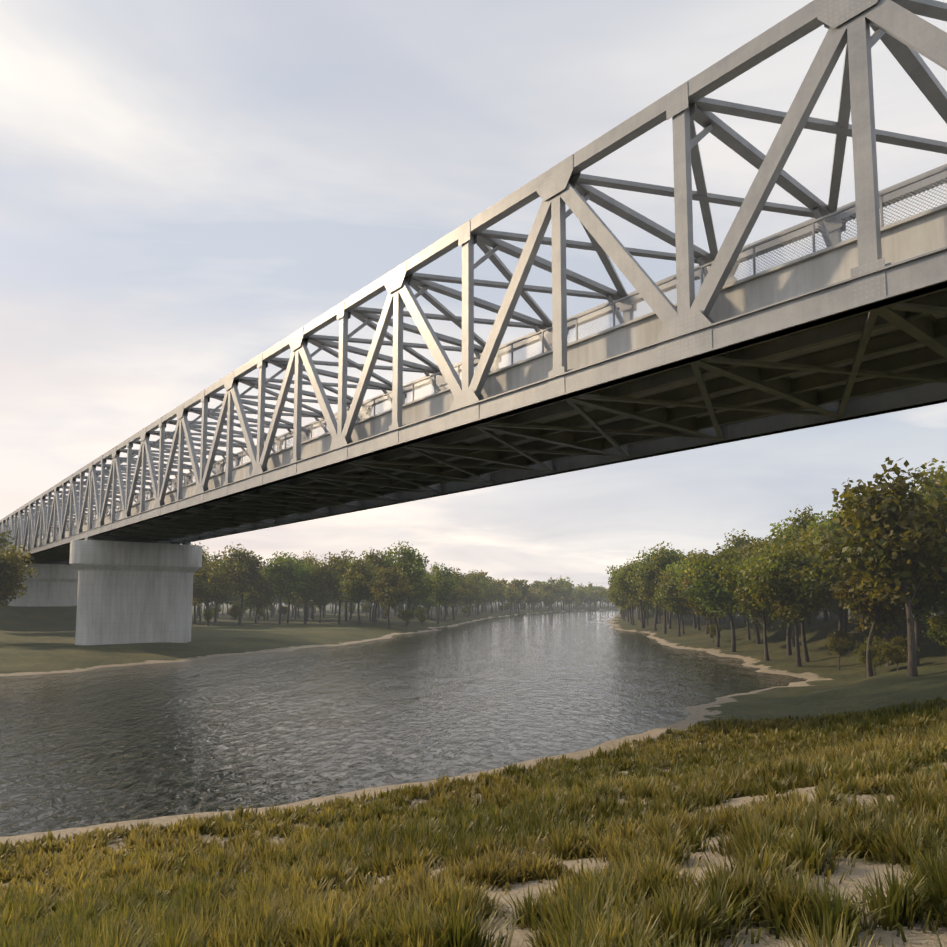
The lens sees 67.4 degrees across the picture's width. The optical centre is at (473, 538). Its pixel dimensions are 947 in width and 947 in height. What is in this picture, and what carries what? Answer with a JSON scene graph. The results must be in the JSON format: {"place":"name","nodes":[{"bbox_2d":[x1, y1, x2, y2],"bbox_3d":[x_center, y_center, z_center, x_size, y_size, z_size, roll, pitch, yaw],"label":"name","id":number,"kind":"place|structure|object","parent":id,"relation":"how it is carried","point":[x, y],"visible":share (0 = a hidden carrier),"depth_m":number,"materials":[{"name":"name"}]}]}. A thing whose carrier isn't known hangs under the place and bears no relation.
{"place":"outdoors","nodes":[
{"label":"outdoors","id":0,"kind":"place"},
{"bbox_2d":[0,609,806,836],"bbox_3d":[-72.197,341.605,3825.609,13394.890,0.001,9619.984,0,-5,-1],"label":"river water","id":1,"kind":"structure","parent":0,"point":[91,747],"depth_m":43.61,"materials":[{"name":"black liquid"}]},
{"bbox_2d":[0,0,946,644],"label":"bridge","id":2,"kind":"structure","parent":0,"point":[908,298],"depth_m":33.08,"materials":[{"name":"metal"}]},
{"bbox_2d":[16,171,946,547],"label":"bridge rail","id":3,"kind":"object","parent":2,"relation":"attached to","point":[496,365],"depth_m":26.65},
{"bbox_2d":[0,602,946,946],"bbox_3d":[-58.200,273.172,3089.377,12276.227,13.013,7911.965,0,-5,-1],"label":"ground","id":4,"kind":"structure","parent":0,"point":[36,640],"depth_m":70.46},
{"bbox_2d":[0,526,33,569],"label":"tree","id":5,"kind":"object","parent":4,"relation":"on","point":[4,541],"visible":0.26,"depth_m":129.25,"materials":[{"name":"green plant"}]},
{"bbox_2d":[0,544,38,607],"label":"tree","id":6,"kind":"object","parent":4,"relation":"on","point":[10,580],"visible":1,"depth_m":96.90,"materials":[{"name":"green plant"}]},
{"bbox_2d":[191,542,224,623],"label":"tree","id":7,"kind":"object","parent":4,"relation":"on","point":[203,562],"visible":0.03,"depth_m":170.79,"materials":[{"name":"green plant"}]},
{"bbox_2d":[203,608,213,620],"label":"bush","id":8,"kind":"object","parent":4,"relation":"on","point":[207,614],"visible":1,"depth_m":150.33,"materials":[{"name":"green plant"}]},
{"bbox_2d":[192,559,237,625],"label":"tree","id":9,"kind":"object","parent":4,"relation":"on","point":[207,586],"visible":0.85,"depth_m":159.39,"materials":[{"name":"green plant"}]},
{"bbox_2d":[211,606,221,614],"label":"bush","id":10,"kind":"object","parent":4,"relation":"on","point":[218,610],"visible":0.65,"depth_m":201.19,"materials":[{"name":"green plant"}]},
{"bbox_2d":[202,550,233,607],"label":"tree","id":11,"kind":"object","parent":4,"relation":"on","point":[215,556],"visible":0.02,"depth_m":209.82,"materials":[{"name":"green plant"}]},
{"bbox_2d":[214,567,238,622],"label":"tree","id":12,"kind":"object","parent":4,"relation":"on","point":[218,602],"visible":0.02,"depth_m":183.65,"materials":[{"name":"green plant"}]},
{"bbox_2d":[228,605,242,621],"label":"bush","id":13,"kind":"object","parent":4,"relation":"on","point":[235,611],"visible":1,"depth_m":156.97,"materials":[{"name":"green plant"}]},
{"bbox_2d":[225,594,247,605],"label":"tree","id":14,"kind":"object","parent":4,"relation":"on","point":[235,600],"visible":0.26,"depth_m":222.53,"materials":[{"name":"green plant"}]},
{"bbox_2d":[217,542,275,624],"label":"tree","id":15,"kind":"object","parent":4,"relation":"on","point":[243,565],"visible":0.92,"depth_m":169.42,"materials":[{"name":"green plant"}]},
{"bbox_2d":[238,584,279,623],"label":"tree","id":16,"kind":"object","parent":4,"relation":"on","point":[252,601],"visible":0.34,"depth_m":176.62,"materials":[{"name":"green plant"}]},
{"bbox_2d":[253,608,266,619],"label":"tree","id":17,"kind":"object","parent":4,"relation":"on","point":[260,613],"visible":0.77,"depth_m":189.45,"materials":[{"name":"green plant"}]},
{"bbox_2d":[277,605,287,614],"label":"bush","id":18,"kind":"object","parent":4,"relation":"on","point":[284,609],"visible":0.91,"depth_m":202.00,"materials":[{"name":"green plant"}]},
{"bbox_2d":[257,551,314,624],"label":"tree","id":19,"kind":"object","parent":4,"relation":"on","point":[283,571],"visible":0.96,"depth_m":170.53,"materials":[{"name":"green plant"}]},
{"bbox_2d":[277,554,306,622],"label":"tree","id":20,"kind":"object","parent":4,"relation":"on","point":[289,600],"visible":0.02,"depth_m":182.80,"materials":[{"name":"green plant"}]},
{"bbox_2d":[284,597,299,618],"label":"tree","id":21,"kind":"object","parent":4,"relation":"on","point":[294,602],"visible":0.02,"depth_m":212.97,"materials":[{"name":"green plant"}]},
{"bbox_2d":[289,558,326,623],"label":"tree","id":22,"kind":"object","parent":4,"relation":"on","point":[312,589],"visible":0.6,"depth_m":176.17,"materials":[{"name":"green plant"}]},
{"bbox_2d":[295,550,322,620],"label":"tree","id":23,"kind":"object","parent":4,"relation":"on","point":[310,559],"visible":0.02,"depth_m":195.44,"materials":[{"name":"green plant"}]},
{"bbox_2d":[311,588,332,622],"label":"tree","id":24,"kind":"object","parent":4,"relation":"on","point":[320,602],"visible":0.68,"depth_m":184.43,"materials":[{"name":"green plant"}]},
{"bbox_2d":[310,549,356,623],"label":"tree","id":25,"kind":"object","parent":4,"relation":"on","point":[337,565],"visible":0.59,"depth_m":176.14,"materials":[{"name":"green plant"}]},
{"bbox_2d":[328,599,344,615],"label":"tree","id":26,"kind":"object","parent":4,"relation":"on","point":[336,602],"visible":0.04,"depth_m":269.68,"materials":[{"name":"green plant"}]},
{"bbox_2d":[327,574,347,621],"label":"tree","id":27,"kind":"object","parent":4,"relation":"on","point":[341,602],"visible":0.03,"depth_m":193.07,"materials":[{"name":"green plant"}]},
{"bbox_2d":[332,555,381,624],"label":"tree","id":28,"kind":"object","parent":4,"relation":"on","point":[355,587],"visible":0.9,"depth_m":162.77,"materials":[{"name":"green plant"}]},
{"bbox_2d":[354,593,381,621],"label":"tree","id":29,"kind":"object","parent":4,"relation":"on","point":[372,599],"visible":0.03,"depth_m":189.63,"materials":[{"name":"green plant"}]},
{"bbox_2d":[349,547,402,623],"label":"tree","id":30,"kind":"object","parent":4,"relation":"on","point":[371,556],"visible":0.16,"depth_m":173.96,"materials":[{"name":"green plant"}]},
{"bbox_2d":[365,564,416,628],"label":"tree","id":31,"kind":"object","parent":4,"relation":"on","point":[389,591],"visible":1,"depth_m":154.79,"materials":[{"name":"green plant"}]},
{"bbox_2d":[397,609,415,620],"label":"bush","id":32,"kind":"object","parent":4,"relation":"on","point":[407,615],"visible":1,"depth_m":161.56,"materials":[{"name":"green plant"}]},
{"bbox_2d":[378,540,443,625],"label":"tree","id":33,"kind":"object","parent":4,"relation":"on","point":[408,563],"visible":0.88,"depth_m":168.57,"materials":[{"name":"green plant"}]},
{"bbox_2d":[400,561,434,623],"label":"tree","id":34,"kind":"object","parent":4,"relation":"on","point":[416,599],"visible":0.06,"depth_m":184.31,"materials":[{"name":"green plant"}]},
{"bbox_2d":[415,608,426,623],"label":"bush","id":35,"kind":"object","parent":4,"relation":"on","point":[419,612],"visible":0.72,"depth_m":191.65,"materials":[{"name":"green plant"}]},
{"bbox_2d":[418,613,426,623],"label":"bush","id":36,"kind":"object","parent":4,"relation":"on","point":[422,618],"visible":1,"depth_m":181.12,"materials":[{"name":"green plant"}]},
{"bbox_2d":[423,596,436,619],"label":"tree","id":37,"kind":"object","parent":4,"relation":"on","point":[430,605],"visible":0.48,"depth_m":215.94,"materials":[{"name":"green plant"}]},
{"bbox_2d":[428,562,462,623],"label":"tree","id":38,"kind":"object","parent":4,"relation":"on","point":[445,592],"visible":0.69,"depth_m":198.31,"materials":[{"name":"green plant"}]},
{"bbox_2d":[437,583,472,620],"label":"tree","id":39,"kind":"object","parent":4,"relation":"on","point":[456,595],"visible":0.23,"depth_m":222.59,"materials":[{"name":"green plant"}]},
{"bbox_2d":[442,568,472,619],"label":"tree","id":40,"kind":"object","parent":4,"relation":"on","point":[463,584],"visible":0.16,"depth_m":232.23,"materials":[{"name":"green plant"}]},
{"bbox_2d":[459,605,471,617],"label":"tree","id":41,"kind":"object","parent":4,"relation":"on","point":[465,610],"visible":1,"depth_m":261.93,"materials":[{"name":"green plant"}]},
{"bbox_2d":[457,575,484,616],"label":"tree","id":42,"kind":"object","parent":4,"relation":"on","point":[476,594],"visible":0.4,"depth_m":268.93,"materials":[{"name":"green plant"}]},
{"bbox_2d":[458,588,486,615],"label":"tree","id":43,"kind":"object","parent":4,"relation":"on","point":[473,602],"visible":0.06,"depth_m":279.05,"materials":[{"name":"green plant"}]},
{"bbox_2d":[0,696,946,946],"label":"grass tufts","id":44,"kind":"object","parent":4,"relation":"on","point":[516,828],"visible":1,"depth_m":10.73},
{"bbox_2d":[464,571,487,615],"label":"tree","id":45,"kind":"object","parent":4,"relation":"on","point":[475,577],"visible":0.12,"depth_m":287.18,"materials":[{"name":"green plant"}]},
{"bbox_2d":[467,569,499,613],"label":"tree","id":46,"kind":"object","parent":4,"relation":"on","point":[490,594],"visible":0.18,"depth_m":313.84,"materials":[{"name":"green plant"}]},
{"bbox_2d":[479,570,494,610],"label":"tree","id":47,"kind":"object","parent":4,"relation":"on","point":[482,572],"visible":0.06,"depth_m":390.48,"materials":[{"name":"green plant"}]},
{"bbox_2d":[482,578,504,613],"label":"tree","id":48,"kind":"object","parent":4,"relation":"on","point":[492,585],"visible":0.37,"depth_m":323.54,"materials":[{"name":"green plant"}]},
{"bbox_2d":[494,580,504,611],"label":"tree","id":49,"kind":"object","parent":4,"relation":"on","point":[500,584],"visible":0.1,"depth_m":361.72,"materials":[{"name":"green plant"}]},
{"bbox_2d":[502,585,521,613],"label":"tree","id":50,"kind":"object","parent":4,"relation":"on","point":[511,594],"visible":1,"depth_m":349.42,"materials":[{"name":"green plant"}]},
{"bbox_2d":[509,579,530,613],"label":"tree","id":51,"kind":"object","parent":4,"relation":"on","point":[519,584],"visible":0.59,"depth_m":367.34,"materials":[{"name":"green plant"}]},
{"bbox_2d":[523,591,535,611],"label":"tree","id":52,"kind":"object","parent":4,"relation":"on","point":[528,598],"visible":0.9,"depth_m":396.60,"materials":[{"name":"green plant"}]},
{"bbox_2d":[531,591,541,611],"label":"tree","id":53,"kind":"object","parent":4,"relation":"on","point":[538,598],"visible":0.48,"depth_m":407.31,"materials":[{"name":"green plant"}]},
{"bbox_2d":[532,581,546,609],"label":"tree","id":54,"kind":"object","parent":4,"relation":"on","point":[536,585],"visible":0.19,"depth_m":464.63,"materials":[{"name":"green plant"}]},
{"bbox_2d":[533,588,546,610],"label":"tree","id":55,"kind":"object","parent":4,"relation":"on","point":[541,592],"visible":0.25,"depth_m":434.16,"materials":[{"name":"green plant"}]},
{"bbox_2d":[536,577,561,610],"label":"tree","id":56,"kind":"object","parent":4,"relation":"on","point":[553,588],"visible":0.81,"depth_m":447.97,"materials":[{"name":"green plant"}]},
{"bbox_2d":[543,591,555,611],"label":"tree","id":57,"kind":"object","parent":4,"relation":"on","point":[549,598],"visible":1,"depth_m":436.77,"materials":[{"name":"green plant"}]},
{"bbox_2d":[555,576,574,610],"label":"tree","id":58,"kind":"object","parent":4,"relation":"on","point":[566,588],"visible":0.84,"depth_m":473.12,"materials":[{"name":"green plant"}]},
{"bbox_2d":[564,594,575,610],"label":"tree","id":59,"kind":"object","parent":4,"relation":"on","point":[567,599],"visible":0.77,"depth_m":483.00,"materials":[{"name":"green plant"}]},
{"bbox_2d":[575,587,590,609],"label":"tree","id":60,"kind":"object","parent":4,"relation":"on","point":[582,595],"visible":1,"depth_m":514.96,"materials":[{"name":"green plant"}]},
{"bbox_2d":[584,588,596,609],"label":"tree","id":61,"kind":"object","parent":4,"relation":"on","point":[591,597],"visible":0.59,"depth_m":529.19,"materials":[{"name":"green plant"}]},
{"bbox_2d":[585,582,599,608],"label":"tree","id":62,"kind":"object","parent":4,"relation":"on","point":[589,586],"visible":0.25,"depth_m":548.74,"materials":[{"name":"green plant"}]},
{"bbox_2d":[593,589,604,606],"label":"tree","id":63,"kind":"object","parent":4,"relation":"on","point":[597,598],"visible":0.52,"depth_m":537.27,"materials":[{"name":"green plant"}]},
{"bbox_2d":[599,588,642,624],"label":"tree","id":64,"kind":"object","parent":4,"relation":"on","point":[611,596],"visible":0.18,"depth_m":198.56,"materials":[{"name":"green plant"}]},
{"bbox_2d":[605,557,637,624],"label":"tree","id":65,"kind":"object","parent":4,"relation":"on","point":[622,597],"visible":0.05,"depth_m":192.24,"materials":[{"name":"green plant"}]},
{"bbox_2d":[608,561,643,627],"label":"tree","id":66,"kind":"object","parent":4,"relation":"on","point":[623,579],"visible":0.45,"depth_m":168.80,"materials":[{"name":"green plant"}]},
{"bbox_2d":[608,583,654,627],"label":"tree","id":67,"kind":"object","parent":4,"relation":"on","point":[645,604],"visible":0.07,"depth_m":173.78,"materials":[{"name":"green plant"}]},
{"bbox_2d":[632,547,658,630],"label":"tree","id":68,"kind":"object","parent":4,"relation":"on","point":[648,557],"visible":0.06,"depth_m":157.78,"materials":[{"name":"green plant"}]},
{"bbox_2d":[635,571,663,632],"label":"tree","id":69,"kind":"object","parent":4,"relation":"on","point":[652,601],"visible":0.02,"depth_m":146.83,"materials":[{"name":"green plant"}]},
{"bbox_2d":[627,541,701,633],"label":"tree","id":70,"kind":"object","parent":4,"relation":"on","point":[664,557],"visible":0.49,"depth_m":140.15,"materials":[{"name":"green plant"}]},
{"bbox_2d":[655,566,692,636],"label":"tree","id":71,"kind":"object","parent":4,"relation":"on","point":[669,592],"visible":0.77,"depth_m":127.04,"materials":[{"name":"green plant"}]},
{"bbox_2d":[652,590,697,634],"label":"tree","id":72,"kind":"object","parent":4,"relation":"on","point":[661,604],"visible":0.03,"depth_m":131.42,"materials":[{"name":"green plant"}]},
{"bbox_2d":[656,549,707,628],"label":"tree","id":73,"kind":"object","parent":4,"relation":"on","point":[694,623],"visible":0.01,"depth_m":151.89,"materials":[{"name":"green plant"}]},
{"bbox_2d":[661,553,704,629],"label":"tree","id":74,"kind":"object","parent":4,"relation":"on","point":[672,565],"visible":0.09,"depth_m":134.47,"materials":[{"name":"green plant"}]},
{"bbox_2d":[670,552,712,637],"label":"tree","id":75,"kind":"object","parent":4,"relation":"on","point":[679,574],"visible":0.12,"depth_m":116.63,"materials":[{"name":"green plant"}]},
{"bbox_2d":[683,548,709,633],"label":"tree","id":76,"kind":"object","parent":4,"relation":"on","point":[707,624],"depth_m":123.41,"materials":[{"name":"green plant"}]},
{"bbox_2d":[678,565,724,646],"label":"tree","id":77,"kind":"object","parent":4,"relation":"on","point":[702,610],"visible":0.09,"depth_m":101.35,"materials":[{"name":"green plant"}]},
{"bbox_2d":[676,543,747,651],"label":"tree","id":78,"kind":"object","parent":4,"relation":"on","point":[719,597],"visible":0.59,"depth_m":92.19,"materials":[{"name":"green plant"}]},
{"bbox_2d":[707,624,722,642],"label":"tree","id":79,"kind":"object","parent":4,"relation":"on","point":[712,630],"visible":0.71,"depth_m":106.62,"materials":[{"name":"green plant"}]},
{"bbox_2d":[715,544,750,617],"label":"tree","id":80,"kind":"object","parent":4,"relation":"on","point":[738,549],"visible":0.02,"depth_m":124.49,"materials":[{"name":"green plant"}]},
{"bbox_2d":[729,602,750,639],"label":"tree","id":81,"kind":"object","parent":4,"relation":"on","point":[748,632],"visible":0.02,"depth_m":102.22,"materials":[{"name":"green plant"}]},
{"bbox_2d":[721,529,762,555],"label":"tree","id":82,"kind":"object","parent":4,"relation":"on","point":[743,541],"visible":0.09,"depth_m":137.16,"materials":[{"name":"green plant"}]},
{"bbox_2d":[732,537,770,643],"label":"tree","id":83,"kind":"object","parent":4,"relation":"on","point":[749,548],"visible":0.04,"depth_m":97.53,"materials":[{"name":"green plant"}]},
{"bbox_2d":[710,544,800,660],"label":"tree","id":84,"kind":"object","parent":4,"relation":"on","point":[743,598],"visible":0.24,"depth_m":78.98,"materials":[{"name":"green plant"}]},
{"bbox_2d":[731,538,835,666],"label":"tree","id":85,"kind":"object","parent":4,"relation":"on","point":[782,583],"visible":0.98,"depth_m":68.74,"materials":[{"name":"green plant"}]},
{"bbox_2d":[761,535,807,655],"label":"tree","id":86,"kind":"object","parent":4,"relation":"on","point":[789,651],"visible":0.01,"depth_m":81.92,"materials":[{"name":"green plant"}]},
{"bbox_2d":[742,532,835,661],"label":"tree","id":87,"kind":"object","parent":4,"relation":"on","point":[812,546],"visible":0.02,"depth_m":73.91,"materials":[{"name":"green plant"}]},
{"bbox_2d":[745,522,837,646],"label":"tree","id":88,"kind":"object","parent":4,"relation":"on","point":[788,534],"visible":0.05,"depth_m":86.67,"materials":[{"name":"green plant"}]},
{"bbox_2d":[767,504,838,620],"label":"tree","id":89,"kind":"object","parent":4,"relation":"on","point":[801,521],"visible":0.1,"depth_m":99.32,"materials":[{"name":"green plant"}]},
{"bbox_2d":[801,514,842,631],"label":"tree","id":90,"kind":"object","parent":4,"relation":"on","point":[840,609],"visible":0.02,"depth_m":83.93,"materials":[{"name":"green plant"}]},
{"bbox_2d":[801,510,847,632],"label":"tree","id":91,"kind":"object","parent":4,"relation":"on","point":[829,523],"visible":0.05,"depth_m":77.93,"materials":[{"name":"green plant"}]},
{"bbox_2d":[828,601,848,625],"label":"tree","id":92,"kind":"object","parent":4,"relation":"on","point":[835,610],"visible":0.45,"depth_m":89.47,"materials":[{"name":"green plant"}]},
{"bbox_2d":[825,627,856,669],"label":"tree","id":93,"kind":"object","parent":4,"relation":"on","point":[840,642],"visible":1,"depth_m":66.46,"materials":[{"name":"green plant"}]},
{"bbox_2d":[809,483,908,665],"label":"tree","id":94,"kind":"object","parent":4,"relation":"on","point":[828,572],"visible":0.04,"depth_m":66.22,"materials":[{"name":"green plant"}]},
{"bbox_2d":[852,637,886,673],"bbox_3d":[33.359,9.929,58.689,3.147,3.708,2.742,2,-5,-21],"label":"tree","id":95,"kind":"object","parent":4,"relation":"on","point":[877,658],"visible":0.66,"depth_m":58.55,"materials":[{"name":"green plant"}]},
{"bbox_2d":[855,635,888,675],"bbox_3d":[34.060,10.043,60.660,2.973,3.656,3.750,2,-5,-23],"label":"tree","id":96,"kind":"object","parent":4,"relation":"on","point":[878,640],"visible":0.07,"depth_m":60.19,"materials":[{"name":"green plant"}]},
{"bbox_2d":[829,554,918,677],"bbox_3d":[31.675,5.424,55.419,6.394,12.323,9.504,-4,-7,40],"label":"tree","id":97,"kind":"object","parent":4,"relation":"on","point":[860,602],"visible":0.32,"depth_m":54.93,"materials":[{"name":"green plant"}]},
{"bbox_2d":[804,457,946,676],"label":"tree","id":98,"kind":"object","parent":4,"relation":"on","point":[897,544],"visible":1,"depth_m":47.31,"materials":[{"name":"green plant"}]},
{"bbox_2d":[859,615,898,639],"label":"tree","id":99,"kind":"object","parent":4,"relation":"on","point":[877,634],"visible":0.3,"depth_m":67.10,"materials":[{"name":"green plant"}]},
{"bbox_2d":[867,635,919,670],"bbox_3d":[30.681,8.557,51.730,3.416,3.090,2.613,-2,-6,26],"label":"bush","id":100,"kind":"object","parent":4,"relation":"on","point":[896,651],"visible":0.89,"depth_m":51.49,"materials":[{"name":"green plant"}]},
{"bbox_2d":[890,584,946,666],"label":"tree","id":101,"kind":"object","parent":4,"relation":"on","point":[921,603],"visible":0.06,"depth_m":56.50,"materials":[{"name":"green plant"}]},
{"bbox_2d":[907,458,946,615],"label":"tree","id":102,"kind":"object","parent":4,"relation":"on","point":[940,470],"visible":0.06,"depth_m":74.53,"materials":[{"name":"green plant"}]},
{"bbox_2d":[908,479,946,610],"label":"tree","id":103,"kind":"object","parent":4,"relation":"on","point":[937,582],"visible":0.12,"depth_m":51.78,"materials":[{"name":"green plant"}]},
{"bbox_2d":[921,608,946,647],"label":"bush","id":104,"kind":"object","parent":4,"relation":"on","point":[939,628],"visible":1,"depth_m":48.19,"materials":[{"name":"green plant"}]},
{"bbox_2d":[924,473,946,501],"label":"tree","id":105,"kind":"object","parent":4,"relation":"on","point":[944,479],"visible":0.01,"depth_m":61.34,"materials":[{"name":"green plant"}]},
{"bbox_2d":[0,0,946,601],"label":"sky","id":106,"kind":"structure","parent":0,"point":[187,186],"materials":[{"name":"white"}]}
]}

